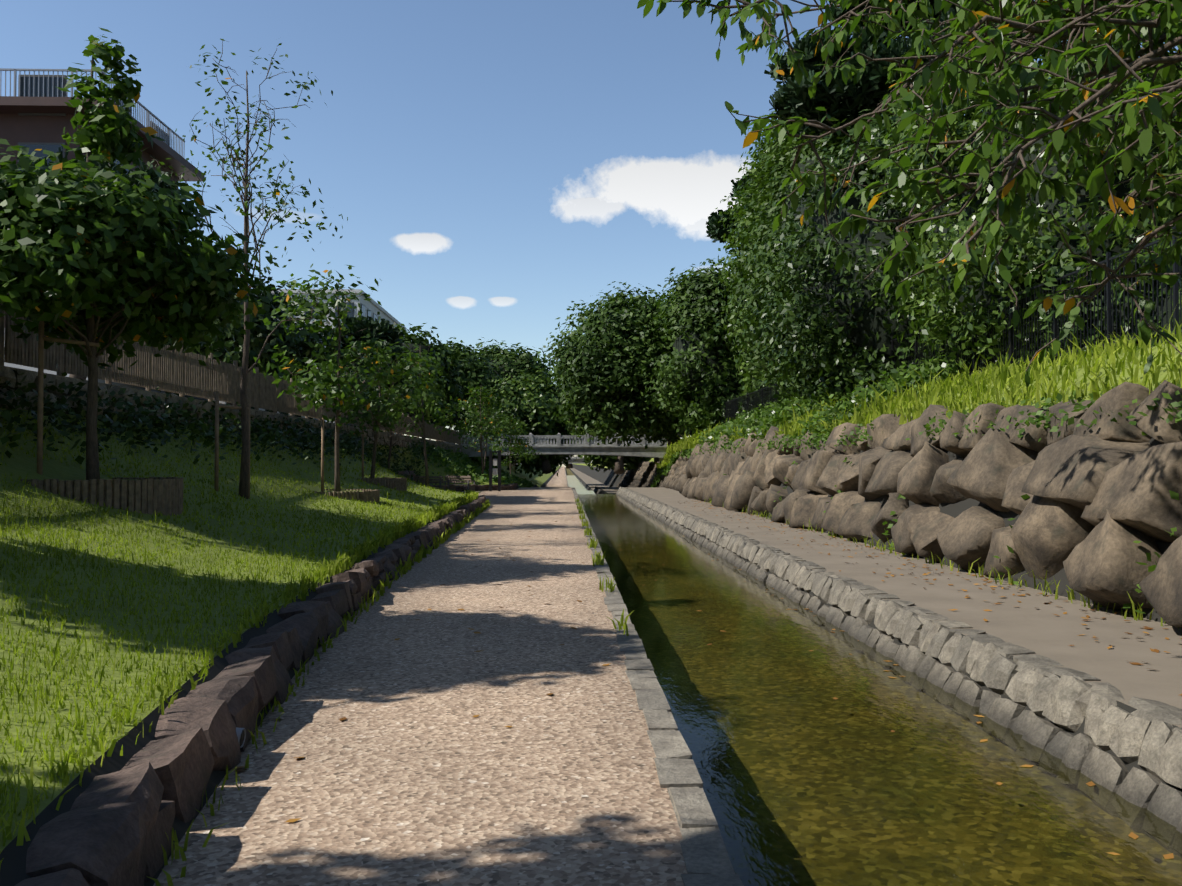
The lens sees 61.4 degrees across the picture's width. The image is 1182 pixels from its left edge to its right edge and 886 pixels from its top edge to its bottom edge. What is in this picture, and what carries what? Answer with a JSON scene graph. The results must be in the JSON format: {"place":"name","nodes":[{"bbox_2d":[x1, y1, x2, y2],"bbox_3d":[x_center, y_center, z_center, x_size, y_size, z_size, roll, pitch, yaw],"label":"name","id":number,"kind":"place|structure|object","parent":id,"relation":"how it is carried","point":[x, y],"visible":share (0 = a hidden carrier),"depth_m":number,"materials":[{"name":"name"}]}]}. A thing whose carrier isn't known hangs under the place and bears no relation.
{"place":"outdoors","nodes":[
{"label":"outdoors","id":0,"kind":"place"},
{"bbox_2d":[0,68,204,395],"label":"brown apartment building","id":1,"kind":"structure","parent":0,"point":[37,112],"depth_m":34.28,"materials":[{"name":"plaster"},{"name":"metal"},{"name":"glass"}]},
{"bbox_2d":[178,319,317,418],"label":"coping","id":2,"kind":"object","parent":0,"point":[204,399],"depth_m":49.86,"materials":[{"name":"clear concrete"}]},
{"bbox_2d":[256,289,405,433],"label":"white building","id":3,"kind":"structure","parent":0,"point":[373,306],"depth_m":78.73,"materials":[{"name":"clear glass"}]},
{"bbox_2d":[566,392,572,468],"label":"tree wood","id":4,"kind":"object","parent":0,"point":[569,466],"depth_m":149.51,"materials":[{"name":"green plant"}]},
{"bbox_2d":[0,0,1177,466],"label":"sky","id":5,"kind":"structure","parent":0,"point":[498,165],"materials":[{"name":"blue"}]},
{"bbox_2d":[0,341,1181,885],"bbox_3d":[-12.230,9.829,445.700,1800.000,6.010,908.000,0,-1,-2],"label":"terrain","id":6,"kind":"structure","parent":0,"point":[410,771],"depth_m":6.68,"materials":[{"name":"grey"}]},
{"bbox_2d":[18,147,180,379],"bbox_3d":[-13.433,-4.030,26.797,4.062,7.142,6.748,1,-2,-44],"label":"tree","id":7,"kind":"object","parent":6,"relation":"on","point":[153,175],"visible":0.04,"depth_m":25.55,"materials":[{"name":"green plant"}]},
{"bbox_2d":[20,477,183,515],"bbox_3d":[-6.510,0.770,13.092,2.106,0.630,2.184,0,-1,-2],"label":"log ring planter","id":8,"kind":"object","parent":6,"relation":"on","point":[154,495],"visible":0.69,"depth_m":12.38,"materials":[{"name":"brown wood"}]},
{"bbox_2d":[0,28,273,479],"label":"tree","id":9,"kind":"object","parent":8,"relation":"in","point":[82,258],"visible":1,"depth_m":12.75,"materials":[{"name":"green plant"}]},
{"bbox_2d":[37,311,363,498],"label":"tree support stakes","id":10,"kind":"object","parent":6,"relation":"on","point":[41,338],"visible":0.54,"depth_m":12.98,"materials":[{"name":"brown wood"}]},
{"bbox_2d":[0,363,448,484],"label":"shrubs","id":11,"kind":"object","parent":6,"relation":"on","point":[277,437],"visible":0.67,"depth_m":19.90,"materials":[{"name":"green plant"}]},
{"bbox_2d":[0,365,461,452],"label":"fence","id":12,"kind":"object","parent":6,"relation":"on","point":[15,378],"depth_m":19.89,"materials":[{"name":"grey metal"}]},
{"bbox_2d":[0,304,467,444],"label":"wooden picket fence","id":13,"kind":"object","parent":12,"relation":"on","point":[182,374],"visible":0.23,"depth_m":21.89,"materials":[{"name":"brown wood"}]},
{"bbox_2d":[142,39,347,498],"bbox_3d":[-6.210,-2.966,17.556,3.178,8.454,3.718,0,-1,9],"label":"tree","id":14,"kind":"object","parent":6,"relation":"on","point":[244,465],"visible":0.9,"depth_m":17.57,"materials":[{"name":"green plant"}]},
{"bbox_2d":[144,271,354,412],"bbox_3d":[-13.454,-3.528,37.699,8.754,6.366,8.907,0,-1,-2],"label":"tree","id":15,"kind":"object","parent":6,"relation":"on","point":[295,343],"visible":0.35,"depth_m":35.44,"materials":[{"name":"green plant"}]},
{"bbox_2d":[15,483,518,885],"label":"bank edging stones","id":16,"kind":"object","parent":6,"relation":"on","point":[110,829],"visible":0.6,"depth_m":4.53,"materials":[{"name":"grey stone"}]},
{"bbox_2d":[236,727,245,747],"bbox_3d":[-2.004,1.526,5.194,0.378,0.125,0.100,0,-1,-2],"label":"drain pipe","id":17,"kind":"object","parent":16,"relation":"in","point":[241,734],"visible":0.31,"depth_m":5.19,"materials":[{"name":"grey plastic"}]},
{"bbox_2d":[0,414,632,885],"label":"bank grass blades","id":18,"kind":"object","parent":6,"relation":"on","point":[386,534],"depth_m":8.62,"materials":[{"name":"green plant"}]},
{"bbox_2d":[251,262,413,495],"bbox_3d":[-5.751,-1.250,22.494,3.451,5.500,3.113,1,-1,-32],"label":"tree","id":19,"kind":"object","parent":6,"relation":"on","point":[334,385],"visible":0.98,"depth_m":22.39,"materials":[{"name":"green plant"}]},
{"bbox_2d":[312,489,379,502],"bbox_3d":[-5.772,1.299,22.806,1.806,0.450,1.882,0,-1,-2],"label":"log ring planter","id":20,"kind":"object","parent":6,"relation":"on","point":[366,495],"visible":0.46,"depth_m":22.24,"materials":[{"name":"brown wood"}]},
{"bbox_2d":[314,315,408,426],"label":"tree","id":21,"kind":"object","parent":6,"relation":"on","point":[384,328],"visible":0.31,"depth_m":56.33,"materials":[{"name":"green plant"}]},
{"bbox_2d":[301,333,451,478],"bbox_3d":[-6.251,-0.932,29.628,4.366,4.741,4.460,0,-1,-2],"label":"tree","id":22,"kind":"object","parent":6,"relation":"on","point":[417,391],"visible":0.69,"depth_m":28.81,"materials":[{"name":"green plant"}]},
{"bbox_2d":[357,477,406,490],"bbox_3d":[-6.348,1.303,29.294,1.806,0.563,1.882,0,-1,-2],"label":"log ring planter","id":23,"kind":"object","parent":6,"relation":"on","point":[400,484],"visible":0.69,"depth_m":28.72,"materials":[{"name":"brown wood"}]},
{"bbox_2d":[350,379,427,469],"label":"tree","id":24,"kind":"object","parent":6,"relation":"on","point":[391,435],"visible":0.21,"depth_m":45.26,"materials":[{"name":"green plant"}]},
{"bbox_2d":[396,470,416,480],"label":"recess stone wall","id":25,"kind":"structure","parent":6,"relation":"on","point":[409,473],"depth_m":49.65,"materials":[{"name":"grey stone"}]},
{"bbox_2d":[344,322,474,434],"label":"tree","id":26,"kind":"object","parent":6,"relation":"on","point":[423,343],"visible":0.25,"depth_m":72.80,"materials":[{"name":"green plant"}]},
{"bbox_2d":[380,344,465,486],"bbox_3d":[-6.280,-0.913,36.484,2.925,5.647,3.152,-1,-1,26],"label":"tree","id":27,"kind":"object","parent":6,"relation":"on","point":[443,420],"visible":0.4,"depth_m":36.35,"materials":[{"name":"green plant"}]},
{"bbox_2d":[414,475,447,489],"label":"park bench","id":28,"kind":"object","parent":6,"relation":"on","point":[440,481],"visible":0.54,"depth_m":48.41,"materials":[{"name":"brown wood"}]},
{"bbox_2d":[445,475,475,490],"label":"park bench","id":29,"kind":"object","parent":6,"relation":"on","point":[450,479],"visible":0.92,"depth_m":50.20,"materials":[{"name":"brown wood"}]},
{"bbox_2d":[415,337,507,441],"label":"tree","id":30,"kind":"object","parent":6,"relation":"on","point":[480,374],"visible":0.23,"depth_m":87.52,"materials":[{"name":"green plant"}]},
{"bbox_2d":[415,443,533,487],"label":"bank shrubs","id":31,"kind":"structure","parent":6,"relation":"on","point":[465,465],"depth_m":59.53,"materials":[{"name":"green plant"}]},
{"bbox_2d":[447,384,503,479],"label":"tree","id":32,"kind":"object","parent":6,"relation":"on","point":[488,403],"visible":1,"depth_m":56.48,"materials":[{"name":"green plant"}]},
{"bbox_2d":[455,402,524,468],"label":"tree","id":33,"kind":"object","parent":6,"relation":"on","point":[495,416],"visible":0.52,"depth_m":62.83,"materials":[{"name":"green plant"}]},
{"bbox_2d":[489,451,500,490],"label":"lamp post","id":34,"kind":"object","parent":6,"relation":"on","point":[494,469],"visible":1,"depth_m":53.76,"materials":[{"name":"black metal"}]},
{"bbox_2d":[459,337,561,427],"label":"tree","id":35,"kind":"object","parent":6,"relation":"on","point":[511,362],"visible":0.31,"depth_m":104.83,"materials":[{"name":"green plant"}]},
{"bbox_2d":[487,414,541,473],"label":"tree","id":36,"kind":"object","parent":6,"relation":"on","point":[519,448],"visible":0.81,"depth_m":69.49,"materials":[{"name":"green plant"}]},
{"bbox_2d":[465,366,577,477],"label":"tree","id":37,"kind":"object","parent":6,"relation":"on","point":[533,404],"visible":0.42,"depth_m":100.11,"materials":[{"name":"green plant"}]},
{"bbox_2d":[446,433,666,462],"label":"concrete bridge","id":38,"kind":"structure","parent":6,"relation":"on","point":[655,451],"depth_m":81.39,"materials":[{"name":"grey concrete"}]},
{"bbox_2d":[514,455,624,464],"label":"concrete bridge","id":39,"kind":"structure","parent":6,"relation":"on","point":[573,460],"depth_m":131.81,"materials":[{"name":"grey concrete"}]},
{"bbox_2d":[561,415,657,474],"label":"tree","id":40,"kind":"object","parent":6,"relation":"on","point":[616,464],"visible":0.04,"depth_m":97.73,"materials":[{"name":"green plant"}]},
{"bbox_2d":[540,281,697,448],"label":"tree","id":41,"kind":"object","parent":6,"relation":"on","point":[597,370],"visible":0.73,"depth_m":69.49,"materials":[{"name":"green plant"}]},
{"bbox_2d":[568,487,743,885],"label":"canal kerb stones","id":42,"kind":"object","parent":6,"relation":"on","point":[676,769],"visible":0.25,"depth_m":5.06,"materials":[{"name":"grey stone"}]},
{"bbox_2d":[651,448,693,486],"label":"vines","id":43,"kind":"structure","parent":6,"relation":"on","point":[664,470],"depth_m":65.48,"materials":[{"name":"green plant"}]},
{"bbox_2d":[639,258,754,436],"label":"tree","id":44,"kind":"object","parent":6,"relation":"on","point":[699,372],"visible":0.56,"depth_m":63.53,"materials":[{"name":"green plant"}]},
{"bbox_2d":[231,500,1181,821],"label":"fallen leaves","id":45,"kind":"object","parent":6,"relation":"on","point":[873,572],"visible":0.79,"depth_m":11.26,"materials":[{"name":"brown plant"}]},
{"bbox_2d":[706,168,758,251],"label":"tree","id":46,"kind":"object","parent":6,"relation":"on","point":[717,231],"visible":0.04,"depth_m":61.03,"materials":[{"name":"green plant"}]},
{"bbox_2d":[711,111,793,399],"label":"tree","id":47,"kind":"object","parent":6,"relation":"on","point":[760,164],"visible":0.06,"depth_m":55.12,"materials":[{"name":"green plant"}]},
{"bbox_2d":[723,121,894,403],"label":"tree","id":48,"kind":"object","parent":6,"relation":"on","point":[781,172],"visible":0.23,"depth_m":43.72,"materials":[{"name":"green plant"}]},
{"bbox_2d":[697,347,965,448],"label":"slope bushes","id":49,"kind":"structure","parent":6,"relation":"on","point":[926,365],"depth_m":26.53,"materials":[{"name":"green plant"}]},
{"bbox_2d":[728,93,940,403],"bbox_3d":[10.794,-5.718,33.243,11.745,11.387,13.772,0,-1,-2],"label":"tree","id":50,"kind":"object","parent":6,"relation":"on","point":[820,293],"visible":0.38,"depth_m":31.37,"materials":[{"name":"green plant"}]},
{"bbox_2d":[567,475,1181,885],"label":"water surface","id":51,"kind":"object","parent":6,"relation":"on","point":[807,779],"visible":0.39,"depth_m":6.53,"materials":[{"name":"green liquid"}]},
{"bbox_2d":[594,506,1173,858],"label":"floating leaves","id":52,"kind":"object","parent":51,"relation":"on","point":[1135,836],"visible":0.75,"depth_m":6.06,"materials":[{"name":"brown plant"}]},
{"bbox_2d":[593,486,1181,832],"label":"stone canal wall","id":53,"kind":"structure","parent":6,"relation":"on","point":[1146,734],"depth_m":7.78,"materials":[{"name":"grey stone"}]},
{"bbox_2d":[617,380,1181,627],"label":"boulder wall","id":54,"kind":"structure","parent":6,"relation":"on","point":[1113,482],"depth_m":13.54,"materials":[{"name":"grey stone"}]},
{"bbox_2d":[723,457,1181,612],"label":"plants","id":55,"kind":"object","parent":54,"relation":"in","point":[1174,495],"visible":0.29,"depth_m":12.22,"materials":[{"name":"green plant"}]},
{"bbox_2d":[764,0,1041,145],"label":"tree","id":56,"kind":"object","parent":6,"relation":"on","point":[839,99],"visible":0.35,"depth_m":38.27,"materials":[{"name":"green plant"}]},
{"bbox_2d":[637,0,1181,387],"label":"tree","id":57,"kind":"object","parent":6,"relation":"on","point":[1127,25],"visible":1,"depth_m":6.46,"materials":[{"name":"green plant"}]},
{"bbox_2d":[655,300,1181,630],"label":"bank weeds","id":58,"kind":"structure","parent":6,"relation":"on","point":[1002,377],"depth_m":16.56,"materials":[{"name":"green plant"}]},
{"bbox_2d":[677,226,1181,437],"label":"black metal fence","id":59,"kind":"object","parent":6,"relation":"on","point":[760,396],"visible":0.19,"depth_m":21.02,"materials":[{"name":"black metal"}]},
{"bbox_2d":[692,380,1181,455],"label":"plants","id":60,"kind":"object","parent":6,"relation":"on","point":[1079,406],"visible":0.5,"depth_m":13.71,"materials":[{"name":"green plant"}]},
{"bbox_2d":[720,224,1181,421],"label":"hedge understory","id":61,"kind":"object","parent":6,"relation":"on","point":[1058,271],"visible":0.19,"depth_m":20.03,"materials":[{"name":"green plant"}]},
{"bbox_2d":[869,8,1181,367],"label":"tree","id":62,"kind":"object","parent":6,"relation":"on","point":[1040,245],"visible":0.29,"depth_m":22.89,"materials":[{"name":"green plant"}]}
]}

